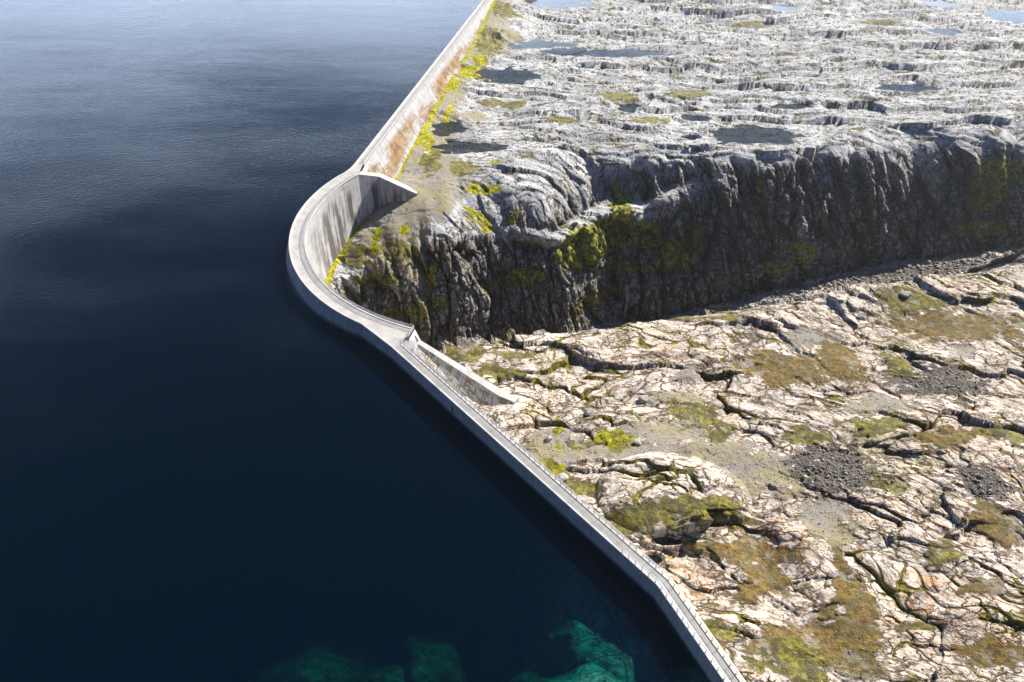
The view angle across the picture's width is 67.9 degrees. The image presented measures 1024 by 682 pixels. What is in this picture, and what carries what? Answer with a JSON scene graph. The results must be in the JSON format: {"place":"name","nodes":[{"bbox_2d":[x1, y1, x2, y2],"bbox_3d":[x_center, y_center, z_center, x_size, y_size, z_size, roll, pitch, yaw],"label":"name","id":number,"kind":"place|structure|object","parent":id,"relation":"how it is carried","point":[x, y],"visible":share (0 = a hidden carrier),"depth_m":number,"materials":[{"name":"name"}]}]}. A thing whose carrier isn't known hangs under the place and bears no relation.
{"place":"outdoors","nodes":[
{"label":"outdoors","id":0,"kind":"place"},
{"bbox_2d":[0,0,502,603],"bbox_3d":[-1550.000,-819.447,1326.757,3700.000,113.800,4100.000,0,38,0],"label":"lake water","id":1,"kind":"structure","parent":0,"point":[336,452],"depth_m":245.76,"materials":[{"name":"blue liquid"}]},
{"bbox_2d":[431,119,468,139],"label":"pool water","id":2,"kind":"structure","parent":0,"point":[445,129],"depth_m":304.83,"materials":[{"name":"grey liquid"}]},
{"bbox_2d":[430,141,507,153],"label":"pool water","id":3,"kind":"structure","parent":0,"point":[456,147],"depth_m":291.35,"materials":[{"name":"grey liquid"}]},
{"bbox_2d":[0,0,1023,681],"bbox_3d":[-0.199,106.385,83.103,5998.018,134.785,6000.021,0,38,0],"label":"terrain","id":4,"kind":"structure","parent":0,"point":[176,504],"depth_m":267.23,"materials":[{"name":"grey stone"}]},
{"bbox_2d":[286,161,517,448],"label":"arch dam","id":5,"kind":"structure","parent":4,"relation":"on","point":[344,354],"depth_m":200.02,"materials":[{"name":"concrete"}]},
{"bbox_2d":[357,0,492,178],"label":"gravity dam","id":6,"kind":"structure","parent":4,"relation":"on","point":[387,150],"depth_m":303.42,"materials":[{"name":"concrete"}]},
{"bbox_2d":[546,435,551,440],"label":"boulder","id":7,"kind":"object","parent":4,"relation":"on","point":[548,437],"visible":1,"depth_m":162.13,"materials":[{"name":"stone"}]},
{"bbox_2d":[556,473,568,482],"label":"boulder","id":8,"kind":"object","parent":4,"relation":"on","point":[562,477],"visible":0.69,"depth_m":153.63,"materials":[{"name":"stone"}]},
{"bbox_2d":[392,340,745,681],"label":"gravity dam","id":9,"kind":"structure","parent":4,"relation":"on","point":[507,495],"depth_m":153.75,"materials":[{"name":"concrete"}]},
{"bbox_2d":[585,408,594,415],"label":"boulder","id":10,"kind":"object","parent":4,"relation":"on","point":[589,411],"visible":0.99,"depth_m":168.24,"materials":[{"name":"stone"}]},
{"bbox_2d":[633,439,640,444],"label":"boulder","id":11,"kind":"object","parent":4,"relation":"on","point":[637,442],"visible":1,"depth_m":160.96,"materials":[{"name":"stone"}]},
{"bbox_2d":[638,395,647,402],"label":"boulder","id":12,"kind":"object","parent":4,"relation":"on","point":[642,399],"visible":1,"depth_m":173.48,"materials":[{"name":"stone"}]},
{"bbox_2d":[343,4,1010,681],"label":"gravel stones","id":13,"kind":"object","parent":4,"relation":"on","point":[663,400],"visible":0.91,"depth_m":160.87,"materials":[{"name":"grey stone"}]},
{"bbox_2d":[499,152,1023,301],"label":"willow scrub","id":14,"kind":"object","parent":4,"relation":"on","point":[660,239],"visible":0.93,"depth_m":287.29,"materials":[{"name":"green plant"}]},
{"bbox_2d":[650,209,1023,319],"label":"scree rubble","id":15,"kind":"object","parent":4,"relation":"on","point":[792,294],"visible":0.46,"depth_m":295.87,"materials":[{"name":"stone"}]},
{"bbox_2d":[786,359,1021,501],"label":"rubble stones","id":16,"kind":"object","parent":4,"relation":"on","point":[888,483],"visible":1,"depth_m":155.34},
{"bbox_2d":[899,291,911,296],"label":"boulder","id":17,"kind":"object","parent":4,"relation":"on","point":[905,293],"visible":1,"depth_m":202.17,"materials":[{"name":"stone"}]},
{"bbox_2d":[473,66,550,84],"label":"pool water","id":18,"kind":"structure","parent":0,"point":[509,75],"depth_m":353.59,"materials":[{"name":"grey liquid"}]},
{"bbox_2d":[507,39,585,54],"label":"pool water","id":19,"kind":"structure","parent":0,"point":[536,43],"depth_m":390.08,"materials":[{"name":"liquid"}]},
{"bbox_2d":[523,0,591,8],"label":"pool water","id":20,"kind":"structure","parent":0,"point":[556,4],"depth_m":453.99,"materials":[{"name":"liquid"}]},
{"bbox_2d":[561,48,682,57],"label":"pool water","id":21,"kind":"structure","parent":0,"point":[625,52],"depth_m":382.00,"materials":[{"name":"liquid"}]},
{"bbox_2d":[617,103,640,112],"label":"pool water","id":22,"kind":"structure","parent":0,"point":[631,108],"depth_m":324.56,"materials":[{"name":"grey liquid"}]},
{"bbox_2d":[645,555,661,563],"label":"pool water","id":23,"kind":"structure","parent":0,"point":[656,559],"depth_m":139.17,"materials":[{"name":"black liquid"}]},
{"bbox_2d":[651,537,680,545],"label":"pool water","id":24,"kind":"structure","parent":0,"point":[667,541],"depth_m":141.84,"materials":[{"name":"black liquid"}]},
{"bbox_2d":[679,135,701,139],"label":"pool water","id":25,"kind":"structure","parent":0,"point":[691,137],"depth_m":298.29,"materials":[{"name":"grey liquid"}]},
{"bbox_2d":[681,115,711,120],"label":"pool water","id":26,"kind":"structure","parent":0,"point":[695,118],"depth_m":314.25,"materials":[{"name":"grey liquid"}]},
{"bbox_2d":[707,124,806,147],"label":"pool water","id":27,"kind":"structure","parent":0,"point":[745,134],"depth_m":300.64,"materials":[{"name":"grey liquid"}]},
{"bbox_2d":[771,5,797,10],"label":"pool water","id":28,"kind":"structure","parent":0,"point":[783,8],"depth_m":439.77,"materials":[{"name":"liquid"}]},
{"bbox_2d":[771,103,813,108],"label":"pool water","id":29,"kind":"structure","parent":0,"point":[789,106],"depth_m":320.09,"materials":[{"name":"grey liquid"}]},
{"bbox_2d":[876,84,940,92],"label":"pool water","id":30,"kind":"structure","parent":0,"point":[908,88],"depth_m":336.32,"materials":[{"name":"liquid"}]},
{"bbox_2d":[921,0,958,6],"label":"pool water","id":31,"kind":"structure","parent":0,"point":[940,3],"depth_m":445.14,"materials":[{"name":"liquid"}]},
{"bbox_2d":[926,28,961,34],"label":"pool water","id":32,"kind":"structure","parent":0,"point":[944,31],"depth_m":403.13,"materials":[{"name":"liquid"}]},
{"bbox_2d":[982,9,1023,23],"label":"pool water","id":33,"kind":"structure","parent":0,"point":[1015,16],"depth_m":427.48,"materials":[{"name":"liquid"}]}
]}

